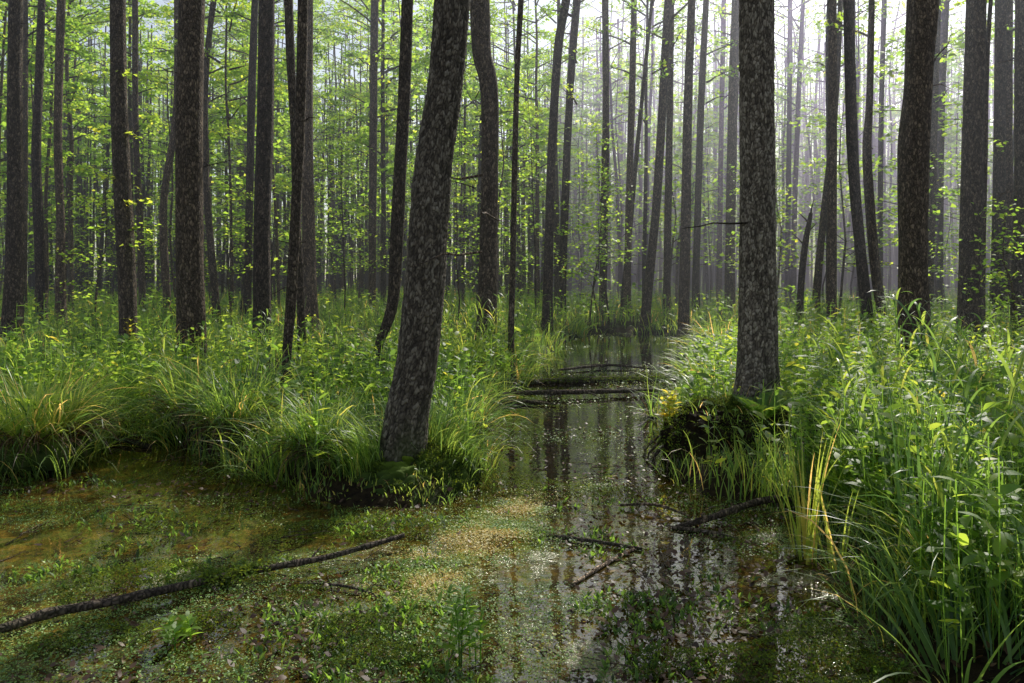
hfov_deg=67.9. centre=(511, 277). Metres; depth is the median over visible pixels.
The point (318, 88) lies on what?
alder tree
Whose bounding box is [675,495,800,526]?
fallen branch
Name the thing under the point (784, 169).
sapling
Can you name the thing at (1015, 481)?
reed plant
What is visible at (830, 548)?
sword grass
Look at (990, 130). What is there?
alder tree
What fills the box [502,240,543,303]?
sapling
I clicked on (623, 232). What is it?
sapling
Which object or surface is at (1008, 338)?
reed plant
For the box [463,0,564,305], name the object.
alder tree
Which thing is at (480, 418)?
sedge tussock
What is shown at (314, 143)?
alder tree
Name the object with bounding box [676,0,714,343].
alder tree
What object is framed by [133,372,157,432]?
leafy herb
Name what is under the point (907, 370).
reed plant
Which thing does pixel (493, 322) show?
reed plant
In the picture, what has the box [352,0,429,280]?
alder tree
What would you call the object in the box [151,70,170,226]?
alder tree
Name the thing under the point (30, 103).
alder tree
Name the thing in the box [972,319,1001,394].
reed plant
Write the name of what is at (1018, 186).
alder tree
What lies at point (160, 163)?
sapling
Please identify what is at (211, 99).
alder tree
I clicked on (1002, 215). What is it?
sapling
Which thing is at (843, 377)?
reed plant
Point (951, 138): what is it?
alder tree
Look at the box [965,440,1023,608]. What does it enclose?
leafy herb
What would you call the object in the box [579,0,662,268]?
alder tree
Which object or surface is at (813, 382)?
leafy herb
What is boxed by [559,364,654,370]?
fallen branch
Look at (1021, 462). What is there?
reed plant
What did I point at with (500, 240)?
sapling
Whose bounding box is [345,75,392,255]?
alder tree
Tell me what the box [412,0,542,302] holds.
alder tree
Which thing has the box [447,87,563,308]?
sapling
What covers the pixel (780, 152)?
alder tree
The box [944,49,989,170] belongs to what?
alder tree
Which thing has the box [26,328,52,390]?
reed plant
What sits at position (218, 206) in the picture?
alder tree
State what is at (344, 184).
sapling
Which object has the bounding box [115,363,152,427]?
leafy herb
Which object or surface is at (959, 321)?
reed plant
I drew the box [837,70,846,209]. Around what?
alder tree
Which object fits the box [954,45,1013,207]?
alder tree
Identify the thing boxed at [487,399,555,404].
fallen branch
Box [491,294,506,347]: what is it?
reed plant
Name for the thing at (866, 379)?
reed plant
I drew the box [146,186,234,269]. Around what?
sapling
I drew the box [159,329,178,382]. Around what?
reed plant
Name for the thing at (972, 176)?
alder tree
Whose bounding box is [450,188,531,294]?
sapling
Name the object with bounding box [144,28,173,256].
alder tree
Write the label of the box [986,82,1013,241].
sapling
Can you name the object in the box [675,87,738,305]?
sapling
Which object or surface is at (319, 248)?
sapling
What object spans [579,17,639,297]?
alder tree
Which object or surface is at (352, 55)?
alder tree
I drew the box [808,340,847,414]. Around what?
reed plant
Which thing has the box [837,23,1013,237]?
sapling
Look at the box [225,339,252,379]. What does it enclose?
leafy herb
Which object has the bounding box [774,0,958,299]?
sapling
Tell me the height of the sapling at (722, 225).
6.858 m
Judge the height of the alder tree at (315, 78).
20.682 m
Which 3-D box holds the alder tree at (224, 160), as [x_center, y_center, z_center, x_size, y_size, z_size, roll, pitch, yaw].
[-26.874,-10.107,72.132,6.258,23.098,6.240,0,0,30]
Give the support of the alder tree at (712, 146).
on the ground at (344, 490)
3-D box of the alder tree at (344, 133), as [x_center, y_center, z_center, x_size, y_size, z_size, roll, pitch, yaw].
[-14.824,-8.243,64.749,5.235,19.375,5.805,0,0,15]
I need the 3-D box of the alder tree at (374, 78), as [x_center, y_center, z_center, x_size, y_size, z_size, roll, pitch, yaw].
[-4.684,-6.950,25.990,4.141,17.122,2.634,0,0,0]
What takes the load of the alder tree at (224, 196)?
on the ground at (344, 490)
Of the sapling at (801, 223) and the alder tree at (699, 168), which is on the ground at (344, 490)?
the sapling at (801, 223)
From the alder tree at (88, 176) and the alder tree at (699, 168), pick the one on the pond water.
the alder tree at (699, 168)
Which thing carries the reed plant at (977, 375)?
on the ground at (344, 490)
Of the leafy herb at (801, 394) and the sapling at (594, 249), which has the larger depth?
the sapling at (594, 249)
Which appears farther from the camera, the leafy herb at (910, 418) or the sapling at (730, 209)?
the sapling at (730, 209)
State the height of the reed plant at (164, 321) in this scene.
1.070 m
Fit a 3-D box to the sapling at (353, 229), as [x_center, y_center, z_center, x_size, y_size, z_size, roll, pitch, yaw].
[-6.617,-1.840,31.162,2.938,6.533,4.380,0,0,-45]
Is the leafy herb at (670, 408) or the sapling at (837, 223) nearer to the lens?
the leafy herb at (670, 408)
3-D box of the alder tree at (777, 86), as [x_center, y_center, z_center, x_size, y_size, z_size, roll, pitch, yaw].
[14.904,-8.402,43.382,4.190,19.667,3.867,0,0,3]
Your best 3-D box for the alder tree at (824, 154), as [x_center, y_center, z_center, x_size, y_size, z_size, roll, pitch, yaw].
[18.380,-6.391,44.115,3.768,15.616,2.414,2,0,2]
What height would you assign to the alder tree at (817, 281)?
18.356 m
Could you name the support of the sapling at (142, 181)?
on the ground at (344, 490)
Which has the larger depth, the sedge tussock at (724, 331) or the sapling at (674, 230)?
the sapling at (674, 230)
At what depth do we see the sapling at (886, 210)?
21.91 m
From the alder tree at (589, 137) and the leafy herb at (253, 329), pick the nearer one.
the leafy herb at (253, 329)
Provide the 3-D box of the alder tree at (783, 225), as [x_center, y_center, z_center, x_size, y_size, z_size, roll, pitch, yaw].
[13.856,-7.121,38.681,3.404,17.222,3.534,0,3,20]
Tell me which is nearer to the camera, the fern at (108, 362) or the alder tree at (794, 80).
the fern at (108, 362)
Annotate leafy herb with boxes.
[0,348,18,386]
[2,322,38,387]
[12,341,40,394]
[18,340,44,382]
[31,356,50,396]
[53,349,77,385]
[66,338,92,381]
[107,354,137,405]
[110,334,133,383]
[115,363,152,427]
[123,318,135,344]
[132,344,149,395]
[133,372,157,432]
[140,316,158,382]
[150,342,180,388]
[154,610,203,650]
[173,335,191,386]
[185,343,198,382]
[195,354,226,399]
[206,314,229,365]
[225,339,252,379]
[245,318,262,354]
[245,377,276,416]
[294,333,314,375]
[304,343,327,399]
[327,352,354,415]
[348,353,381,410]
[433,584,496,665]
[655,389,680,424]
[790,392,822,487]
[798,349,830,428]
[814,383,848,484]
[815,364,853,415]
[822,364,841,428]
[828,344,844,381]
[830,399,879,499]
[871,392,906,468]
[876,413,917,511]
[907,489,973,598]
[909,392,959,458]
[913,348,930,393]
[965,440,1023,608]
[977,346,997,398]
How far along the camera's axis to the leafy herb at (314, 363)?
8.04 m
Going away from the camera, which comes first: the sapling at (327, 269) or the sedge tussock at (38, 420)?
the sedge tussock at (38, 420)
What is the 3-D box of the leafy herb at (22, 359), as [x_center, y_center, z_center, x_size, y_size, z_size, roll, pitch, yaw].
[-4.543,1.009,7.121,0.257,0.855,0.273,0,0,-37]
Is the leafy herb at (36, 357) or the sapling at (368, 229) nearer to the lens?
the leafy herb at (36, 357)
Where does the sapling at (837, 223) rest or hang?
on the ground at (344, 490)
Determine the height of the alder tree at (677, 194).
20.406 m
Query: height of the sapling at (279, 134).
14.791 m
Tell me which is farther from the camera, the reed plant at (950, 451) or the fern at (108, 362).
the fern at (108, 362)
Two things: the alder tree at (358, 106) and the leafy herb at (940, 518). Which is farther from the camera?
the alder tree at (358, 106)
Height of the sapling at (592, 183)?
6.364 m
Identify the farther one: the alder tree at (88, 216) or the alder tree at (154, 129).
the alder tree at (154, 129)
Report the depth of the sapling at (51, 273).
47.83 m
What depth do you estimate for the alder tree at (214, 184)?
51.90 m
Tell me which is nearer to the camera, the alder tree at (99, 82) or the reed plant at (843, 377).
the reed plant at (843, 377)
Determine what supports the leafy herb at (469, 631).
in the pond water
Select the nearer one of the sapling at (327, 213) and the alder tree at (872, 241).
the alder tree at (872, 241)
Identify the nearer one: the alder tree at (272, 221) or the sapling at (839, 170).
the sapling at (839, 170)
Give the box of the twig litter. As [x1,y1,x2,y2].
[0,420,907,682]
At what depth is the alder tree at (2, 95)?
42.90 m
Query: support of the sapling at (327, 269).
on the ground at (344, 490)
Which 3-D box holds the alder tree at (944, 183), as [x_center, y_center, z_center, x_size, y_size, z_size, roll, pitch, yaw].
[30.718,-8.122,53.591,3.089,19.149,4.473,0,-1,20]
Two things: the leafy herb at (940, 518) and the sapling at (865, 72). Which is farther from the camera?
the sapling at (865, 72)
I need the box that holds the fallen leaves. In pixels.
[0,379,1023,682]
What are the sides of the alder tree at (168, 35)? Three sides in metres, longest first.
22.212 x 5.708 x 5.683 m
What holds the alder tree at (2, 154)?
on the ground at (344, 490)
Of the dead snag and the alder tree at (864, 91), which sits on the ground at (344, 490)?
the alder tree at (864, 91)
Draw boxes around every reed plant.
[0,330,55,383]
[2,348,30,391]
[12,327,54,377]
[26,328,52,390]
[60,343,76,381]
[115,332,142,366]
[127,333,146,375]
[131,314,175,386]
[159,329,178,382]
[166,335,193,378]
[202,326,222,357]
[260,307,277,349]
[260,308,274,348]
[282,349,306,422]
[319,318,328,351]
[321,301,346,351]
[323,324,342,381]
[357,357,374,402]
[441,310,452,356]
[451,296,484,364]
[464,298,474,333]
[467,304,485,351]
[476,324,499,364]
[478,300,496,347]
[485,301,506,348]
[487,307,503,353]
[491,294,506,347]
[497,295,505,329]
[498,292,532,333]
[515,289,542,346]
[516,301,542,351]
[517,295,542,347]
[521,306,533,344]
[801,310,899,522]
[806,322,829,372]
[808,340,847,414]
[812,359,868,464]
[815,355,836,417]
[815,420,857,528]
[835,370,871,424]
[846,318,898,423]
[851,332,996,463]
[854,380,1008,597]
[866,288,920,367]
[869,290,927,380]
[875,344,910,406]
[878,395,1022,592]
[879,296,978,417]
[881,347,913,408]
[883,328,937,417]
[890,383,998,596]
[891,316,981,425]
[895,298,945,388]
[896,317,940,379]
[901,301,941,373]
[907,306,956,372]
[907,387,920,428]
[908,323,974,420]
[916,419,1020,576]
[926,320,998,402]
[928,313,1003,378]
[929,316,974,403]
[929,338,1023,596]
[932,321,991,401]
[934,368,1018,596]
[939,421,1023,540]
[943,346,999,414]
[944,404,1023,597]
[946,330,984,414]
[952,316,991,416]
[963,388,1023,554]
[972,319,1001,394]
[973,347,1008,422]
[977,405,1023,516]
[978,358,1022,431]
[983,411,1010,477]
[986,328,1021,410]
[994,329,1023,433]
[995,336,1023,423]
[1004,365,1023,469]
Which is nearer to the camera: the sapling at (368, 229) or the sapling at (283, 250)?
the sapling at (283, 250)
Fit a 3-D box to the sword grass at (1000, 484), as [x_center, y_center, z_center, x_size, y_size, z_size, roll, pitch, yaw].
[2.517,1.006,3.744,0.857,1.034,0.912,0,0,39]
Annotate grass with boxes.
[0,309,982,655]
[742,392,877,565]
[768,357,1012,530]
[796,467,891,585]
[820,524,1023,682]
[847,380,1021,598]
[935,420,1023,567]
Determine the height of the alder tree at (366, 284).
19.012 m
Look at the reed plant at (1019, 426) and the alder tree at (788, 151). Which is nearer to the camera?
the reed plant at (1019, 426)
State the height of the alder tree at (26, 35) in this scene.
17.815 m
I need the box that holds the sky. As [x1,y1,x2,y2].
[0,0,1014,279]
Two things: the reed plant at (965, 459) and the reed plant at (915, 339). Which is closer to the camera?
the reed plant at (965, 459)
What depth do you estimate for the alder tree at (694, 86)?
68.15 m
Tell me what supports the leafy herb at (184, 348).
on the ground at (344, 490)
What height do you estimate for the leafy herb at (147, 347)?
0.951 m
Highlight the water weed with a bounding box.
[0,332,914,682]
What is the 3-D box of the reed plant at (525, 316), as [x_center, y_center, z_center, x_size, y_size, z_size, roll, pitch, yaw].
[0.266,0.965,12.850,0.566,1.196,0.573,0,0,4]
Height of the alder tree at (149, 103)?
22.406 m
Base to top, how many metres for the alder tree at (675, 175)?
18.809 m
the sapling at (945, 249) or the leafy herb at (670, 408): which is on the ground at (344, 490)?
the sapling at (945, 249)
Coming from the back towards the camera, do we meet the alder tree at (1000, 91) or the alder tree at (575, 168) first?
the alder tree at (575, 168)
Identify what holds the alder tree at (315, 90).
on the ground at (344, 490)
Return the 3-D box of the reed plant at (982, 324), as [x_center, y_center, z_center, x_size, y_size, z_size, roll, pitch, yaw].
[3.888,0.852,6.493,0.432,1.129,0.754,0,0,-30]
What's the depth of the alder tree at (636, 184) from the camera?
51.12 m
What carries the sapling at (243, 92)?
on the ground at (344, 490)
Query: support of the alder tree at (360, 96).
on the ground at (344, 490)
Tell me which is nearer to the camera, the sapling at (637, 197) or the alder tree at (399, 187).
the alder tree at (399, 187)
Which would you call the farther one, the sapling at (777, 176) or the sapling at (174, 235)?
the sapling at (777, 176)
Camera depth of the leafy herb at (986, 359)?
6.79 m
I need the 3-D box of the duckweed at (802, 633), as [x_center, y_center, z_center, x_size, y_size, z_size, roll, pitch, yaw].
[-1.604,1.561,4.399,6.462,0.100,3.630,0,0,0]
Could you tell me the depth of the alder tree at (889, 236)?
37.64 m
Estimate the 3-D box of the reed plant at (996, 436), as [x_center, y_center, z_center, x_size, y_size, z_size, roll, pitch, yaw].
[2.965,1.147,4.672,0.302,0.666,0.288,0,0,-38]
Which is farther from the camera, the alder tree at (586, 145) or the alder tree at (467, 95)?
the alder tree at (586, 145)
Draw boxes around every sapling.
[0,0,111,243]
[0,16,87,240]
[0,161,55,254]
[0,166,67,294]
[0,206,33,297]
[1,181,93,284]
[3,146,108,264]
[27,187,74,293]
[48,234,75,295]
[52,165,158,331]
[54,225,98,294]
[74,237,116,297]
[79,204,109,286]
[83,82,174,259]
[97,56,254,303]
[100,197,170,295]
[110,121,174,284]
[134,135,174,272]
[136,231,160,287]
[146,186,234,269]
[148,165,221,271]
[160,173,274,324]
[203,69,290,315]
[209,104,323,313]
[212,163,287,267]
[215,215,252,291]
[219,0,332,304]
[252,211,289,295]
[271,98,363,247]
[271,99,367,304]
[272,231,288,294]
[281,154,358,258]
[285,212,338,270]
[313,92,388,323]
[316,154,393,309]
[316,216,348,291]
[328,0,475,299]
[334,208,377,275]
[337,187,409,270]
[346,180,391,262]
[346,217,377,289]
[346,237,368,290]
[362,159,457,273]
[446,117,480,328]
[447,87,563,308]
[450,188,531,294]
[453,151,533,303]
[497,81,596,324]
[498,136,534,260]
[499,164,530,257]
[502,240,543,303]
[520,70,598,253]
[540,65,617,300]
[541,117,657,321]
[544,141,623,290]
[553,159,648,324]
[553,200,635,293]
[559,193,639,335]
[565,33,709,304]
[567,187,640,285]
[569,170,594,262]
[571,175,614,289]
[575,55,680,297]
[579,190,637,295]
[588,167,650,260]
[593,222,631,273]
[611,141,663,261]
[615,30,705,295]
[615,154,730,315]
[615,182,663,270]
[617,0,739,303]
[623,16,692,236]
[638,141,738,305]
[672,70,783,239]
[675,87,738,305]
[691,114,737,246]
[691,147,722,274]
[691,158,785,270]
[692,191,739,269]
[709,69,843,242]
[709,108,804,241]
[714,183,817,298]
[722,142,817,274]
[732,169,826,315]
[735,102,821,252]
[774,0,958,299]
[778,90,951,311]
[791,138,879,311]
[805,175,868,266]
[809,161,896,302]
[813,137,850,253]
[820,26,899,269]
[821,143,897,252]
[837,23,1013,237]
[845,153,958,275]
[879,0,1014,210]
[884,14,993,222]
[896,139,1021,285]
[943,211,959,304]
[943,222,957,289]
[944,1,1014,225]
[944,17,993,239]
[945,202,1023,348]
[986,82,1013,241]
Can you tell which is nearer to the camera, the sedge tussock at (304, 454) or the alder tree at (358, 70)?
the sedge tussock at (304, 454)
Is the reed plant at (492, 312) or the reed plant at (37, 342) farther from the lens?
the reed plant at (492, 312)
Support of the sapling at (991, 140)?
on the ground at (344, 490)
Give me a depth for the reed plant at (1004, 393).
5.32 m
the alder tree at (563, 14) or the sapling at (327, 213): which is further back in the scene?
the sapling at (327, 213)
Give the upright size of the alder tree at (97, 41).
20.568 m
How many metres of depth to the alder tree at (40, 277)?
19.91 m
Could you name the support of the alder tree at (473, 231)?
on the ground at (344, 490)
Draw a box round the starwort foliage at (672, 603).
[0,470,909,682]
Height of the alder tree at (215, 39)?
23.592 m
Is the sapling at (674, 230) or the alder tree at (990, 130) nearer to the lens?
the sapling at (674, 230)
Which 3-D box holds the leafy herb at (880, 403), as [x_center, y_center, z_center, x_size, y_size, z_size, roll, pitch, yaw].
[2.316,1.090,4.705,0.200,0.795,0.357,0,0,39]
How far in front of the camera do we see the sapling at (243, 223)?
33.35 m
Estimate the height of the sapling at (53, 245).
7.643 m
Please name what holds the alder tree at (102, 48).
on the ground at (344, 490)
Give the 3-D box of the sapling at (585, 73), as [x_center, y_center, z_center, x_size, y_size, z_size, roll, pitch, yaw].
[5.559,-4.784,34.641,6.674,12.441,4.477,0,0,13]
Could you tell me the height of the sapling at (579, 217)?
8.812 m
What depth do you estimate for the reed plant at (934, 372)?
4.39 m
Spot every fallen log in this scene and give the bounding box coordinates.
[488,388,675,397]
[522,370,682,383]
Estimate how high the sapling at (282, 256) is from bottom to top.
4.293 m
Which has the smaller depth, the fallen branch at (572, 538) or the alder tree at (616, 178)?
the fallen branch at (572, 538)
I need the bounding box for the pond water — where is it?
[0,333,923,682]
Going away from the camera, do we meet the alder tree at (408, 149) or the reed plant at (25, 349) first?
the reed plant at (25, 349)
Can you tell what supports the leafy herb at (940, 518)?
on the ground at (344, 490)
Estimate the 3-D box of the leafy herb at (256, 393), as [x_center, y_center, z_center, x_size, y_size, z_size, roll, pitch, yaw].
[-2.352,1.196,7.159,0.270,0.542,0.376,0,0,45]
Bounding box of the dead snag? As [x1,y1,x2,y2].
[792,200,815,325]
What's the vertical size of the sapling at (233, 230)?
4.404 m
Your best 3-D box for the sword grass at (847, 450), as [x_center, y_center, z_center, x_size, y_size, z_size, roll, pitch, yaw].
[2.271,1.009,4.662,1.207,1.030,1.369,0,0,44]
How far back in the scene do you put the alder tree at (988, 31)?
15.46 m
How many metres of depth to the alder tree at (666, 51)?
21.89 m
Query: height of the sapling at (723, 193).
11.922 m
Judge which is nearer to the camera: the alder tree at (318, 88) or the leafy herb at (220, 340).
the leafy herb at (220, 340)
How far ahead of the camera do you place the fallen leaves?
3.69 m
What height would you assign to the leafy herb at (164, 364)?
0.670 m
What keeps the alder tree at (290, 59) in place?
on the ground at (344, 490)
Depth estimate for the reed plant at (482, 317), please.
12.04 m
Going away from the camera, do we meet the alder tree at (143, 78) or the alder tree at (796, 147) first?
the alder tree at (143, 78)
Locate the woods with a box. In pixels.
[0,13,1014,301]
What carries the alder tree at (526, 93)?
on the ground at (344, 490)
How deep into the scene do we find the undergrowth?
7.55 m
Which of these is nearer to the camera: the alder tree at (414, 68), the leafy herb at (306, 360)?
the leafy herb at (306, 360)
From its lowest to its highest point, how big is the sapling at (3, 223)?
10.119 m
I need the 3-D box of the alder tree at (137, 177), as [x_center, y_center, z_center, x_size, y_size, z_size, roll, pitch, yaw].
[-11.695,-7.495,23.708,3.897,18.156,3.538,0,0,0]
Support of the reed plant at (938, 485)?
on the ground at (344, 490)
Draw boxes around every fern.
[10,385,96,411]
[71,354,113,377]
[730,390,807,418]
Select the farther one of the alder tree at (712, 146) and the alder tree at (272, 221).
the alder tree at (272, 221)
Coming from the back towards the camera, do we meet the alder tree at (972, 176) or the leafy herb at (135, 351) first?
the alder tree at (972, 176)
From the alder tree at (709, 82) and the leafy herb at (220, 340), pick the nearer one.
the leafy herb at (220, 340)
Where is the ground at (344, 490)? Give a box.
[0,280,1023,682]
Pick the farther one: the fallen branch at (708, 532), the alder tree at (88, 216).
the alder tree at (88, 216)
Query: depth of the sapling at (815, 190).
29.53 m
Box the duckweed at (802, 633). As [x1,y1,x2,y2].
[0,464,914,682]
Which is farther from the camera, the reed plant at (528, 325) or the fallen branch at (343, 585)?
the reed plant at (528, 325)
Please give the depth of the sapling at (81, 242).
30.70 m
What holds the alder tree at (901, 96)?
on the ground at (344, 490)
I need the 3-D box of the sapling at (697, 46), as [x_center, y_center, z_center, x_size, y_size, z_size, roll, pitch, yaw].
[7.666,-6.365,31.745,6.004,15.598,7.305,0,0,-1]
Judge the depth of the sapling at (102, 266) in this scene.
42.79 m
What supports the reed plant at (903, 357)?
on the ground at (344, 490)
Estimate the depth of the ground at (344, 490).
5.54 m
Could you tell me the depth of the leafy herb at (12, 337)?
8.66 m
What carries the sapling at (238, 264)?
on the ground at (344, 490)
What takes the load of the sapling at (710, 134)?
on the ground at (344, 490)
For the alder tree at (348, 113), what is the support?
on the ground at (344, 490)
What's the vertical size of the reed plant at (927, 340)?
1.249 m
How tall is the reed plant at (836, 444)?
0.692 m
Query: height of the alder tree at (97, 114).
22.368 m
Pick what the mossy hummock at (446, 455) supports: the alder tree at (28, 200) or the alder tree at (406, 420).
the alder tree at (406, 420)
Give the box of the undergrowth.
[0,280,1023,682]
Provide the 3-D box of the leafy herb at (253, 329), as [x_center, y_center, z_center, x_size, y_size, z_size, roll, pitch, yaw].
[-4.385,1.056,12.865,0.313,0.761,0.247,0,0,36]
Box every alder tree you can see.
[0,0,38,345]
[0,0,80,183]
[0,0,82,205]
[0,0,109,290]
[0,1,84,264]
[0,3,71,180]
[0,6,32,193]
[0,16,63,286]
[0,23,45,273]
[0,69,3,278]
[0,153,28,250]
[1,0,76,258]
[1,2,131,313]
[5,0,83,318]
[6,2,93,295]
[25,0,53,329]
[28,0,98,141]
[28,0,111,301]
[28,0,155,311]
[28,15,79,294]
[30,2,163,295]
[35,0,88,329]
[42,7,109,234]
[45,25,102,228]
[50,0,131,232]
[53,19,109,293]
[68,0,215,217]
[73,0,146,285]
[74,90,110,292]
[75,0,153,257]
[82,0,162,366]
[82,66,111,211]
[87,0,166,222]
[89,50,110,159]
[99,0,159,310]
[110,59,168,172]
[127,2,276,313]
[139,51,173,266]
[140,5,174,289]
[141,38,168,228]
[142,0,249,204]
[142,18,174,234]
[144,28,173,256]
[144,62,165,202]
[148,0,250,283]
[148,68,213,232]
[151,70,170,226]
[159,0,206,323]
[162,23,234,204]
[166,0,237,385]
[166,0,242,329]
[169,5,239,252]
[204,1,246,286]
[204,11,248,289]
[204,51,240,227]
[205,1,314,254]
[206,0,322,256]
[208,0,296,318]
[209,1,351,196]
[209,68,239,292]
[211,65,229,233]
[215,16,284,259]
[216,0,327,310]
[218,37,254,293]
[221,0,258,326]
[221,1,296,203]
[224,0,325,300]
[238,0,345,180]
[250,0,275,356]
[267,0,319,384]
[271,110,290,236]
[274,1,366,211]
[274,6,334,202]
[275,0,322,339]
[279,18,337,188]
[283,0,319,364]
[313,0,394,256]
[313,4,368,293]
[313,66,340,286]
[313,74,333,230]
[314,61,365,209]
[317,0,421,310]
[318,0,397,296]
[320,0,424,214]
[331,6,397,296]
[335,12,392,235]
[335,58,386,234]
[338,0,428,300]
[342,1,429,279]
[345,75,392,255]
[346,0,432,306]
[348,34,395,260]
[349,91,389,230]
[350,0,463,204]
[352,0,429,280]
[363,75,414,278]
[364,9,428,287]
[370,0,413,373]
[376,25,421,229]
[379,0,502,163]
[379,0,503,465]
[380,51,423,238]
[390,47,451,179]
[411,0,525,310]
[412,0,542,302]
[450,62,500,290]
[450,78,479,300]
[450,81,476,292]
[450,165,452,282]
[451,161,476,247]
[452,0,498,362]
[454,18,511,297]
[455,14,512,206]
[455,28,511,211]
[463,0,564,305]
[466,0,549,302]
[468,0,542,290]
[491,0,561,296]
[491,0,588,312]
[501,44,559,228]
[508,0,523,381]
[520,0,609,294]
[521,43,590,291]
[525,43,576,198]
[525,75,573,293]
[528,0,588,314]
[528,84,561,225]
[538,26,601,292]
[539,58,592,218]
[540,0,581,334]
[542,55,612,289]
[542,61,589,195]
[545,0,594,322]
[558,33,625,262]
[562,0,649,300]
[562,30,617,287]
[562,52,625,294]
[571,82,613,232]
[578,0,643,319]
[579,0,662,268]
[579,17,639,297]
[585,0,642,320]
[599,0,684,295]
[600,6,674,305]
[612,73,665,287]
[613,19,683,265]
[620,0,686,317]
[621,4,685,260]
[624,87,651,290]
[630,0,687,323]
[635,3,719,279]
[636,75,680,256]
[638,0,702,333]
[642,63,683,229]
[648,0,730,268]
[649,73,682,284]
[659,0,729,302]
[674,56,712,189]
[674,76,712,263]
[675,0,737,178]
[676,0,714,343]
[682,0,784,409]
[691,0,738,313]
[695,0,738,308]
[696,0,738,316]
[703,2,781,219]
[774,0,819,308]
[774,0,821,308]
[774,0,877,249]
[774,1,817,296]
[774,1,843,294]
[775,1,822,197]
[775,2,839,293]
[775,7,797,262]
[775,91,817,205]
[776,0,824,149]
[778,85,823,220]
[795,93,811,272]
[800,53,845,257]
[801,45,860,294]
[804,0,905,303]
[806,0,843,313]
[808,75,862,209]
[809,0,851,331]
[811,0,888,313]
[814,0,895,327]
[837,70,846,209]
[842,6,900,143]
[842,28,899,271]
[843,0,878,336]
[856,0,904,282]
[862,31,903,290]
[873,59,903,290]
[875,0,905,303]
[875,0,993,171]
[877,87,899,223]
[886,64,900,291]
[889,0,959,361]
[889,0,963,314]
[891,0,989,264]
[891,11,962,99]
[934,0,1014,310]
[939,0,1023,331]
[944,13,1014,208]
[944,24,963,290]
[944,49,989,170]
[944,64,960,204]
[945,46,963,286]
[952,155,960,290]
[954,0,987,346]
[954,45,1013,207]
[957,88,992,285]
[987,0,1014,325]
[988,0,1014,322]
[1003,0,1023,329]
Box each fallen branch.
[106,433,151,448]
[299,582,382,597]
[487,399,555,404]
[546,533,641,549]
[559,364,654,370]
[570,545,638,585]
[620,484,689,516]
[672,525,737,540]
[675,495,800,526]
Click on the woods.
(222, 275)
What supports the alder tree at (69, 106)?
on the ground at (344, 490)
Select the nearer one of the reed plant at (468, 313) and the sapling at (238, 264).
the reed plant at (468, 313)
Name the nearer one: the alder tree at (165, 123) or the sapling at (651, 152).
the sapling at (651, 152)
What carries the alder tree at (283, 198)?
on the ground at (344, 490)
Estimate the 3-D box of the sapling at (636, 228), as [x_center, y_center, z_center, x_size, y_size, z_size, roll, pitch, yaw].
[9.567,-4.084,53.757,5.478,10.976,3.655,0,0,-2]
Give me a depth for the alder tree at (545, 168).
55.84 m
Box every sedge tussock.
[0,350,147,474]
[106,329,275,449]
[131,341,324,462]
[228,367,414,492]
[429,372,532,460]
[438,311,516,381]
[618,369,677,421]
[674,310,737,351]
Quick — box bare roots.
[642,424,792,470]
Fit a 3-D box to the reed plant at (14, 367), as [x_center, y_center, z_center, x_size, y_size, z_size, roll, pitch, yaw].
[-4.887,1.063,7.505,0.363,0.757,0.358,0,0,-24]
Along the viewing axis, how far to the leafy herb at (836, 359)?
8.58 m
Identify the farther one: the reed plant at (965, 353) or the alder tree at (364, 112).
the alder tree at (364, 112)
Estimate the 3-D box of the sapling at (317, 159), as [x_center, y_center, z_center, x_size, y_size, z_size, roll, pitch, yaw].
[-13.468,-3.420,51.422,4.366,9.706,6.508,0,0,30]
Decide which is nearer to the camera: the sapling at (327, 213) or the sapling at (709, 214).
the sapling at (327, 213)
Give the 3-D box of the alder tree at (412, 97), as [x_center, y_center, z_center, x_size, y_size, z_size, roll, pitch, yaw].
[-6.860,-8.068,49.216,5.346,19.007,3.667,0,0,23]
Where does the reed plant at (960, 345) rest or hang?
on the ground at (344, 490)
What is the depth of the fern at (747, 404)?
6.52 m
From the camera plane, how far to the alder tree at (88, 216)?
59.70 m
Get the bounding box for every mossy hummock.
[284,377,515,493]
[639,370,820,471]
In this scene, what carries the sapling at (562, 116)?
on the ground at (344, 490)
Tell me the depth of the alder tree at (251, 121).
21.91 m
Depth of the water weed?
3.81 m
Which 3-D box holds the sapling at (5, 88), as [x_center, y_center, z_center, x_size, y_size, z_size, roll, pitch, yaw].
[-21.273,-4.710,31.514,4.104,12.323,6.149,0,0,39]
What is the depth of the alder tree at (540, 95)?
41.94 m
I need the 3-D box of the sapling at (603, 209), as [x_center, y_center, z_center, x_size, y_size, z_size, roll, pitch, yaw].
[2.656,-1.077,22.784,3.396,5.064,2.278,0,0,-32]
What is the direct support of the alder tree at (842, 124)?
on the ground at (344, 490)
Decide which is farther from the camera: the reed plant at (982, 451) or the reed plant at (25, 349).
the reed plant at (25, 349)
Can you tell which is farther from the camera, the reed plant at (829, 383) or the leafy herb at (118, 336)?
the leafy herb at (118, 336)
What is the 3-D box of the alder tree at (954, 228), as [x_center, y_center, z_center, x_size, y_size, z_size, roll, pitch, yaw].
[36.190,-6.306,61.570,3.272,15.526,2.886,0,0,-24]

